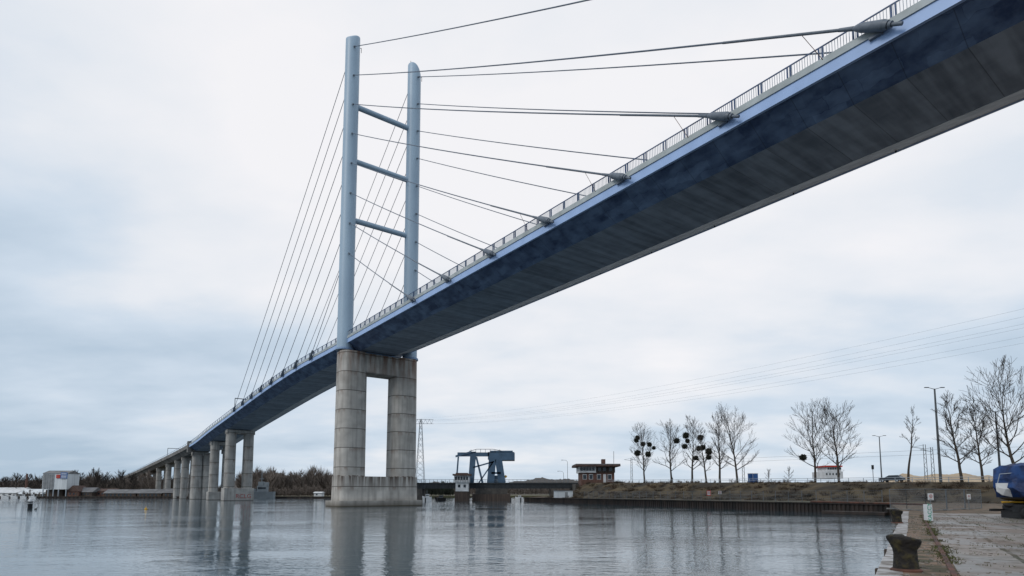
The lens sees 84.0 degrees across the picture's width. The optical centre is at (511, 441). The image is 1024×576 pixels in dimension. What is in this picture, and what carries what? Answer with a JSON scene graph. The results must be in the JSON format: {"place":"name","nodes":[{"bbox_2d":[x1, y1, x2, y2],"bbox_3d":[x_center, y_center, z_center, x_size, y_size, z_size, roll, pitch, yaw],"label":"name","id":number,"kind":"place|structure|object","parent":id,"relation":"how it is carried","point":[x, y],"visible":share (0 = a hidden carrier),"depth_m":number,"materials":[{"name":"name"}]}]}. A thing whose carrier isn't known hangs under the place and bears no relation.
{"place":"outdoors","nodes":[
{"label":"outdoors","id":0,"kind":"place"},
{"bbox_2d":[42,471,79,495],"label":"tall building","id":1,"kind":"structure","parent":0,"point":[58,480],"depth_m":355.29,"materials":[{"name":"grey metal"}]},
{"bbox_2d":[104,489,139,495],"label":"boathouse","id":2,"kind":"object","parent":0,"point":[120,492],"visible":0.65,"depth_m":352.99,"materials":[{"name":"grey wood"}]},
{"bbox_2d":[137,489,164,495],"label":"boathouse","id":3,"kind":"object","parent":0,"point":[149,492],"visible":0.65,"depth_m":352.90,"materials":[{"name":"grey wood"}]},
{"bbox_2d":[313,492,324,495],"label":"boathouse","id":4,"kind":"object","parent":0,"point":[318,493],"visible":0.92,"depth_m":347.54,"materials":[{"name":"white paint"}]},
{"bbox_2d":[275,494,548,497],"bbox_3d":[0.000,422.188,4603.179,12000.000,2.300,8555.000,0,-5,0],"label":"shore","id":5,"kind":"structure","parent":0,"point":[511,495],"depth_m":464.56,"materials":[{"name":"brown soil"}]},
{"bbox_2d":[0,477,10,486],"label":"bare tree","id":6,"kind":"object","parent":5,"relation":"on","point":[3,480],"visible":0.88,"depth_m":381.95,"materials":[{"name":"brown plant"}]},
{"bbox_2d":[0,487,30,495],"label":"hall","id":7,"kind":"structure","parent":5,"relation":"on","point":[9,491],"depth_m":373.82,"materials":[{"name":"white paint"}]},
{"bbox_2d":[8,473,24,487],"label":"bare tree","id":8,"kind":"object","parent":5,"relation":"on","point":[17,477],"visible":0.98,"depth_m":378.42,"materials":[{"name":"brown plant"}]},
{"bbox_2d":[25,474,27,487],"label":"chimney","id":9,"kind":"object","parent":5,"relation":"on","point":[26,483],"visible":0.66,"depth_m":378.77,"materials":[{"name":"red brick"}]},
{"bbox_2d":[22,473,35,488],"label":"bare tree","id":10,"kind":"object","parent":5,"relation":"on","point":[29,478],"visible":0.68,"depth_m":399.22,"materials":[{"name":"brown plant"}]},
{"bbox_2d":[18,489,49,495],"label":"hall","id":11,"kind":"structure","parent":5,"relation":"on","point":[36,491],"depth_m":369.35,"materials":[{"name":"white"}]},
{"bbox_2d":[29,475,42,488],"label":"bare tree","id":12,"kind":"object","parent":5,"relation":"on","point":[38,482],"visible":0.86,"depth_m":393.49,"materials":[{"name":"brown plant"}]},
{"bbox_2d":[16,489,63,495],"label":"shore bushes","id":13,"kind":"object","parent":5,"relation":"on","point":[27,493],"visible":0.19,"depth_m":365.45,"materials":[{"name":"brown plant"}]},
{"bbox_2d":[0,474,91,489],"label":"bare woodland","id":14,"kind":"object","parent":5,"relation":"on","point":[84,484],"visible":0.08,"depth_m":426.89,"materials":[{"name":"brown plant"}]},
{"bbox_2d":[67,485,85,495],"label":"house","id":15,"kind":"structure","parent":5,"relation":"on","point":[74,490],"depth_m":356.55,"materials":[{"name":"red brick"}]},
{"bbox_2d":[75,470,85,485],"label":"bare tree","id":16,"kind":"object","parent":5,"relation":"on","point":[81,477],"visible":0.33,"depth_m":391.76,"materials":[{"name":"brown plant"}]},
{"bbox_2d":[81,487,100,495],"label":"house","id":17,"kind":"structure","parent":5,"relation":"on","point":[89,491],"depth_m":359.86,"materials":[{"name":"grey"}]},
{"bbox_2d":[84,468,101,487],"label":"bare tree","id":18,"kind":"object","parent":5,"relation":"on","point":[96,479],"visible":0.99,"depth_m":384.47,"materials":[{"name":"brown plant"}]},
{"bbox_2d":[96,489,107,495],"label":"brick building","id":19,"kind":"structure","parent":5,"relation":"on","point":[100,492],"depth_m":362.53,"materials":[{"name":"brown brick"}]},
{"bbox_2d":[98,472,114,488],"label":"bare tree","id":20,"kind":"object","parent":5,"relation":"on","point":[105,480],"visible":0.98,"depth_m":388.76,"materials":[{"name":"brown plant"}]},
{"bbox_2d":[112,469,125,488],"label":"bare tree","id":21,"kind":"object","parent":5,"relation":"on","point":[121,475],"visible":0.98,"depth_m":398.92,"materials":[{"name":"brown plant"}]},
{"bbox_2d":[125,473,138,488],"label":"bare tree","id":22,"kind":"object","parent":5,"relation":"on","point":[131,480],"visible":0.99,"depth_m":394.31,"materials":[{"name":"brown plant"}]},
{"bbox_2d":[85,470,189,488],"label":"bare woodland","id":23,"kind":"object","parent":5,"relation":"on","point":[148,483],"visible":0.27,"depth_m":427.64,"materials":[{"name":"brown plant"}]},
{"bbox_2d":[0,496,330,498],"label":"quay wall","id":24,"kind":"structure","parent":5,"relation":"on","point":[282,497],"depth_m":347.34,"materials":[{"name":"grey concrete"}]},
{"bbox_2d":[123,441,222,498],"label":"approach viaduct","id":25,"kind":"object","parent":5,"relation":"on","point":[179,460],"visible":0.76,"depth_m":329.10,"materials":[{"name":"concrete"}]},
{"bbox_2d":[162,489,188,495],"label":"boathouse","id":26,"kind":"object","parent":5,"relation":"on","point":[167,492],"visible":0.33,"depth_m":352.51,"materials":[{"name":"grey wood"}]},
{"bbox_2d":[218,482,331,495],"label":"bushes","id":27,"kind":"object","parent":5,"relation":"on","point":[302,491],"visible":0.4,"depth_m":372.04,"materials":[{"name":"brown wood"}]},
{"bbox_2d":[416,419,432,495],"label":"power mast","id":28,"kind":"object","parent":5,"relation":"on","point":[422,450],"visible":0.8,"depth_m":432.25,"materials":[{"name":"grey metal"}]},
{"bbox_2d":[424,317,1020,420],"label":"power line","id":29,"kind":"object","parent":28,"relation":"attached to","point":[774,369],"visible":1,"depth_m":202.49,"materials":[{"name":"metal"}]},
{"bbox_2d":[427,324,1020,420],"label":"power line","id":30,"kind":"object","parent":28,"relation":"attached to","point":[776,373],"visible":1,"depth_m":201.64,"materials":[{"name":"metal"}]},
{"bbox_2d":[433,309,1020,417],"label":"power line","id":31,"kind":"object","parent":28,"relation":"attached to","point":[770,364],"visible":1,"depth_m":205.38,"materials":[{"name":"metal"}]},
{"bbox_2d":[442,337,1019,423],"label":"power line","id":32,"kind":"object","parent":28,"relation":"attached to","point":[776,382],"visible":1,"depth_m":206.73,"materials":[{"name":"metal"}]},
{"bbox_2d":[451,328,1020,420],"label":"power line","id":33,"kind":"object","parent":28,"relation":"attached to","point":[775,376],"visible":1,"depth_m":206.59,"materials":[{"name":"metal"}]},
{"bbox_2d":[452,343,1021,423],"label":"power line","id":34,"kind":"object","parent":28,"relation":"attached to","point":[788,384],"visible":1,"depth_m":200.60,"materials":[{"name":"metal"}]},
{"bbox_2d":[425,481,453,495],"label":"evergreen wood","id":35,"kind":"object","parent":5,"relation":"on","point":[443,492],"visible":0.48,"depth_m":431.83,"materials":[{"name":"green plant"}]},
{"bbox_2d":[435,482,569,494],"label":"bare woodland","id":36,"kind":"object","parent":5,"relation":"on","point":[527,491],"visible":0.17,"depth_m":671.62,"materials":[{"name":"brown plant"}]},
{"bbox_2d":[0,497,897,575],"bbox_3d":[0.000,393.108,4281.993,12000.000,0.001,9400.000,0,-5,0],"label":"water","id":37,"kind":"structure","parent":0,"point":[167,537],"depth_m":41.66,"materials":[{"name":"grey liquid"}]},
{"bbox_2d":[27,498,32,508],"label":"marker pile","id":38,"kind":"object","parent":37,"relation":"in","point":[30,504],"visible":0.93,"depth_m":120.00,"materials":[{"name":"black metal"}]},
{"bbox_2d":[254,472,275,498],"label":"naval ship","id":39,"kind":"object","parent":37,"relation":"on","point":[261,491],"visible":0.89,"depth_m":339.35,"materials":[{"name":"grey paint"}]},
{"bbox_2d":[422,494,431,500],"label":"boat","id":40,"kind":"object","parent":37,"relation":"on","point":[427,497],"visible":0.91,"depth_m":230.46,"materials":[{"name":"white paint"}]},
{"bbox_2d":[435,495,445,500],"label":"boat","id":41,"kind":"object","parent":37,"relation":"on","point":[440,498],"visible":0.89,"depth_m":238.33,"materials":[{"name":"black metal"}]},
{"bbox_2d":[452,473,471,500],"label":"control house","id":42,"kind":"structure","parent":37,"relation":"in","point":[462,482],"depth_m":228.58,"materials":[{"name":"white paint"}]},
{"bbox_2d":[417,449,577,500],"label":"bascule bridge","id":43,"kind":"structure","parent":37,"relation":"in","point":[495,487],"depth_m":235.62,"materials":[{"name":"metal"}]},
{"bbox_2d":[515,495,522,500],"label":"boat","id":44,"kind":"object","parent":37,"relation":"on","point":[518,498],"visible":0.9,"depth_m":230.50,"materials":[{"name":"white paint"}]},
{"bbox_2d":[189,0,1023,506],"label":"cable stayed bridge","id":45,"kind":"structure","parent":37,"relation":"in","point":[911,76],"depth_m":76.55,"materials":[{"name":"blue paint"}]},
{"bbox_2d":[822,511,888,515],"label":"floating pontoon","id":46,"kind":"object","parent":37,"relation":"on","point":[857,513],"visible":1,"depth_m":88.56,"materials":[{"name":"grey metal"}]},
{"bbox_2d":[430,477,577,493],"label":"hills","id":47,"kind":"structure","parent":0,"point":[542,481],"depth_m":890.01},
{"bbox_2d":[617,478,880,482],"bbox_3d":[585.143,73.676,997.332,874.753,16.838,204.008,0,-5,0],"label":"bare woodland","id":48,"kind":"object","parent":47,"relation":"on","point":[678,481],"visible":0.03,"depth_m":926.97,"materials":[{"name":"brown plant"}]},
{"bbox_2d":[0,0,1023,486],"label":"sky","id":49,"kind":"structure","parent":0,"point":[158,158],"materials":[{"name":"white"}]},
{"bbox_2d":[722,482,791,482],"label":"grass verge","id":50,"kind":"object","parent":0,"point":[748,482],"depth_m":151.26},
{"bbox_2d":[630,422,658,482],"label":"bare tree","id":51,"kind":"object","parent":50,"relation":"on","point":[637,438],"visible":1,"depth_m":184.48,"materials":[{"name":"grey plant"}]},
{"bbox_2d":[654,420,686,482],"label":"bare tree","id":52,"kind":"object","parent":50,"relation":"on","point":[676,440],"visible":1,"depth_m":176.88,"materials":[{"name":"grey plant"}]},
{"bbox_2d":[681,415,708,482],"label":"bare tree","id":53,"kind":"object","parent":50,"relation":"on","point":[685,435],"visible":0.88,"depth_m":170.56,"materials":[{"name":"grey plant"}]},
{"bbox_2d":[692,426,713,482],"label":"bare tree","id":54,"kind":"object","parent":50,"relation":"on","point":[702,447],"visible":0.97,"depth_m":163.21,"materials":[{"name":"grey plant"}]},
{"bbox_2d":[705,412,730,482],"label":"bare tree","id":55,"kind":"object","parent":50,"relation":"on","point":[718,446],"visible":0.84,"depth_m":160.07,"materials":[{"name":"grey plant"}]},
{"bbox_2d":[705,404,758,481],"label":"bare tree","id":56,"kind":"object","parent":50,"relation":"on","point":[733,438],"visible":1,"depth_m":157.17,"materials":[{"name":"grey plant"}]},
{"bbox_2d":[783,401,837,481],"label":"bare tree","id":57,"kind":"object","parent":50,"relation":"on","point":[802,457],"visible":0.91,"depth_m":135.51,"materials":[{"name":"grey plant"}]},
{"bbox_2d":[810,397,861,481],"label":"bare tree","id":58,"kind":"object","parent":50,"relation":"on","point":[835,446],"visible":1,"depth_m":131.27,"materials":[{"name":"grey plant"}]},
{"bbox_2d":[902,406,920,481],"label":"bare tree","id":59,"kind":"object","parent":50,"relation":"on","point":[911,447],"visible":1,"depth_m":120.04,"materials":[{"name":"grey plant"}]},
{"bbox_2d":[924,387,944,481],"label":"street lamp","id":60,"kind":"object","parent":50,"relation":"on","point":[938,451],"visible":0.96,"depth_m":117.53,"materials":[{"name":"black metal"}]},
{"bbox_2d":[932,391,979,481],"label":"bare tree","id":61,"kind":"object","parent":50,"relation":"on","point":[944,415],"visible":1,"depth_m":109.90,"materials":[{"name":"grey plant"}]},
{"bbox_2d":[954,399,1001,481],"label":"bare tree","id":62,"kind":"object","parent":50,"relation":"on","point":[979,439],"visible":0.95,"depth_m":107.89,"materials":[{"name":"grey plant"}]},
{"bbox_2d":[953,355,1023,463],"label":"bare tree","id":63,"kind":"object","parent":50,"relation":"on","point":[1002,412],"visible":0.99,"depth_m":105.88,"materials":[{"name":"brown plant"}]},
{"bbox_2d":[994,410,1000,465],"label":"street lamp","id":64,"kind":"object","parent":50,"relation":"on","point":[999,461],"visible":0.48,"depth_m":108.87,"materials":[{"name":"black metal"}]},
{"bbox_2d":[543,496,1002,575],"bbox_3d":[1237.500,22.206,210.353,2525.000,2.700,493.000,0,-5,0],"label":"quay ground","id":65,"kind":"structure","parent":0,"point":[936,567],"depth_m":27.27,"materials":[{"name":"grey concrete"}]},
{"bbox_2d":[523,497,890,514],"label":"quay wall","id":66,"kind":"structure","parent":65,"relation":"on","point":[783,506],"depth_m":118.00,"materials":[{"name":"brown metal"}]},
{"bbox_2d":[597,498,920,502],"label":"terrace grass","id":67,"kind":"structure","parent":65,"relation":"on","point":[754,500],"depth_m":127.71,"materials":[{"name":"green plant"}]},
{"bbox_2d":[553,490,572,497],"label":"metal cabin","id":68,"kind":"object","parent":67,"relation":"on","point":[561,493],"visible":0.95,"depth_m":195.14,"materials":[{"name":"white metal"}]},
{"bbox_2d":[584,490,882,501],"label":"wire fence","id":69,"kind":"object","parent":67,"relation":"on","point":[740,497],"visible":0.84,"depth_m":119.47,"materials":[{"name":"grey metal"}]},
{"bbox_2d":[810,501,922,504],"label":"rusty pipe","id":70,"kind":"object","parent":65,"relation":"on","point":[888,503],"visible":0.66,"depth_m":79.66,"materials":[{"name":"metal"}]},
{"bbox_2d":[875,511,908,575],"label":"quay coping","id":71,"kind":"object","parent":65,"relation":"on","point":[886,565],"visible":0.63,"depth_m":14.91,"materials":[{"name":"grey concrete"}]},
{"bbox_2d":[889,509,902,522],"bbox_3d":[21.744,4.232,32.155,0.667,0.800,0.625,0,-5,0],"label":"mooring bollard","id":72,"kind":"object","parent":71,"relation":"on","point":[896,516],"visible":1,"depth_m":31.96,"materials":[{"name":"metal"}]},
{"bbox_2d":[886,534,922,572],"bbox_3d":[8.619,2.442,12.491,0.667,0.800,0.625,0,-5,0],"label":"mooring bollard","id":73,"kind":"object","parent":71,"relation":"on","point":[905,552],"visible":1,"depth_m":12.29,"materials":[{"name":"metal"}]},
{"bbox_2d":[886,489,906,508],"bbox_3d":[39.341,5.921,57.748,0.726,2.074,4.322,-1,-5,10],"label":"fence panel","id":74,"kind":"object","parent":65,"relation":"on","point":[897,498],"visible":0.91,"depth_m":57.82,"materials":[{"name":"grey metal"}]},
{"bbox_2d":[903,489,925,510],"bbox_3d":[38.314,5.559,53.764,0.726,2.074,4.322,-1,-5,10],"label":"fence panel","id":75,"kind":"object","parent":65,"relation":"on","point":[913,491],"visible":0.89,"depth_m":53.56,"materials":[{"name":"grey metal"}]},
{"bbox_2d":[927,493,933,503],"bbox_3d":[37.744,5.533,51.234,0.504,1.667,0.122,0,-5,0],"label":"notice sign","id":76,"kind":"object","parent":65,"relation":"on","point":[930,497],"visible":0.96,"depth_m":51.24,"materials":[{"name":"white metal"}]},
{"bbox_2d":[921,489,946,511],"bbox_3d":[39.754,5.504,53.169,5.858,2.074,0.584,4,-6,-34],"label":"fence panel","id":77,"kind":"object","parent":65,"relation":"on","point":[938,499],"visible":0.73,"depth_m":53.77,"materials":[{"name":"grey metal"}]},
{"bbox_2d":[921,513,956,575],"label":"iron rail","id":78,"kind":"object","parent":65,"relation":"on","point":[951,569],"visible":0.89,"depth_m":15.43,"materials":[{"name":"metal"}]},
{"bbox_2d":[943,489,964,510],"bbox_3d":[44.205,5.808,56.505,5.692,2.074,0.583,4,-6,-34],"label":"fence panel","id":79,"kind":"object","parent":65,"relation":"on","point":[947,509],"visible":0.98,"depth_m":56.45,"materials":[{"name":"grey metal"}]},
{"bbox_2d":[961,489,981,509],"bbox_3d":[48.656,6.112,59.841,5.858,2.074,0.584,4,-6,-34],"label":"fence panel","id":80,"kind":"object","parent":65,"relation":"on","point":[965,508],"visible":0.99,"depth_m":59.86,"materials":[{"name":"grey metal"}]},
{"bbox_2d":[541,482,1009,502],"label":"embankment","id":81,"kind":"structure","parent":0,"point":[986,495],"depth_m":128.38,"materials":[{"name":"plant"}]},
{"bbox_2d":[572,459,620,486],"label":"signal building","id":82,"kind":"structure","parent":81,"relation":"on","point":[603,472],"depth_m":205.55,"materials":[{"name":"red brick"}]},
{"bbox_2d":[735,456,744,481],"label":"catenary mast","id":83,"kind":"object","parent":81,"relation":"on","point":[742,470],"visible":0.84,"depth_m":169.29,"materials":[{"name":"grey metal"}]},
{"bbox_2d":[747,473,752,481],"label":"portable toilet","id":84,"kind":"object","parent":81,"relation":"on","point":[750,476],"visible":0.74,"depth_m":171.33,"materials":[{"name":"blue plastic"}]},
{"bbox_2d":[753,473,757,481],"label":"portable toilet","id":85,"kind":"object","parent":81,"relation":"on","point":[755,476],"visible":0.77,"depth_m":169.78,"materials":[{"name":"blue plastic"}]},
{"bbox_2d":[540,478,1008,503],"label":"bramble scrub","id":86,"kind":"object","parent":81,"relation":"on","point":[811,494],"visible":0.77,"depth_m":129.54,"materials":[{"name":"brown plant"}]},
{"bbox_2d":[619,477,992,482],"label":"guard rail","id":87,"kind":"object","parent":81,"relation":"on","point":[771,480],"visible":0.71,"depth_m":135.32,"materials":[{"name":"grey metal"}]},
{"bbox_2d":[812,460,843,478],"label":"ship wheelhouse","id":88,"kind":"object","parent":81,"relation":"on","point":[827,472],"visible":0.91,"depth_m":190.35,"materials":[{"name":"white paint"}]},
{"bbox_2d":[872,435,885,477],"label":"street lamp","id":89,"kind":"object","parent":81,"relation":"on","point":[880,454],"visible":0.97,"depth_m":174.63,"materials":[{"name":"black metal"}]},
{"bbox_2d":[879,475,905,481],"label":"parked car","id":90,"kind":"object","parent":81,"relation":"on","point":[889,479],"visible":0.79,"depth_m":123.12,"materials":[{"name":"grey paint"}]},
{"bbox_2d":[914,444,927,476],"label":"catenary mast","id":91,"kind":"object","parent":81,"relation":"on","point":[926,459],"visible":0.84,"depth_m":128.09,"materials":[{"name":"grey metal"}]},
{"bbox_2d":[921,447,935,481],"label":"catenary mast","id":92,"kind":"object","parent":81,"relation":"on","point":[930,451],"visible":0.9,"depth_m":127.75,"materials":[{"name":"grey metal"}]},
{"bbox_2d":[889,473,992,481],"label":"sand heap","id":93,"kind":"object","parent":81,"relation":"on","point":[956,476],"visible":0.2,"depth_m":202.57,"materials":[{"name":"beige sand"}]},
{"bbox_2d":[923,513,1023,575],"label":"quay pavement","id":94,"kind":"structure","parent":0,"point":[1012,557],"depth_m":19.48,"materials":[{"name":"concrete"}]},
{"bbox_2d":[923,503,932,520],"bbox_3d":[25.557,4.382,34.912,0.360,1.154,0.310,0,-5,0],"label":"marker post","id":95,"kind":"object","parent":94,"relation":"on","point":[927,511],"visible":0.98,"depth_m":34.80,"materials":[{"name":"white paint"}]},
{"bbox_2d":[900,516,1023,575],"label":"grit","id":96,"kind":"object","parent":94,"relation":"on","point":[930,543],"visible":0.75,"depth_m":18.70,"materials":[{"name":"grey gravel"}]},
{"bbox_2d":[913,515,1023,575],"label":"weeds","id":97,"kind":"object","parent":94,"relation":"on","point":[942,546],"visible":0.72,"depth_m":18.01,"materials":[{"name":"plant"}]},
{"bbox_2d":[989,463,1023,518],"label":"covered boat","id":98,"kind":"object","parent":94,"relation":"on","point":[1008,481],"visible":1,"depth_m":37.52,"materials":[{"name":"blue fabric"}]},
{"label":"hills","id":99,"kind":"structure","parent":0,"visible":0},
{"bbox_2d":[235,464,332,489],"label":"bare woodland","id":100,"kind":"object","parent":99,"relation":"on","point":[277,480],"visible":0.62,"depth_m":527.62,"materials":[{"name":"brown plant"}]},
{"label":"catenary mast","id":101,"kind":"object","parent":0,"visible":0},
{"bbox_2d":[636,447,1004,459],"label":"overhead wire","id":102,"kind":"object","parent":101,"relation":"attached to","point":[850,453],"visible":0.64,"depth_m":140.78,"materials":[{"name":"grey metal"}]},
{"bbox_2d":[746,451,1023,461],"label":"overhead wire","id":103,"kind":"object","parent":101,"relation":"attached to","point":[899,455],"visible":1,"depth_m":133.53,"materials":[{"name":"grey metal"}]}
]}

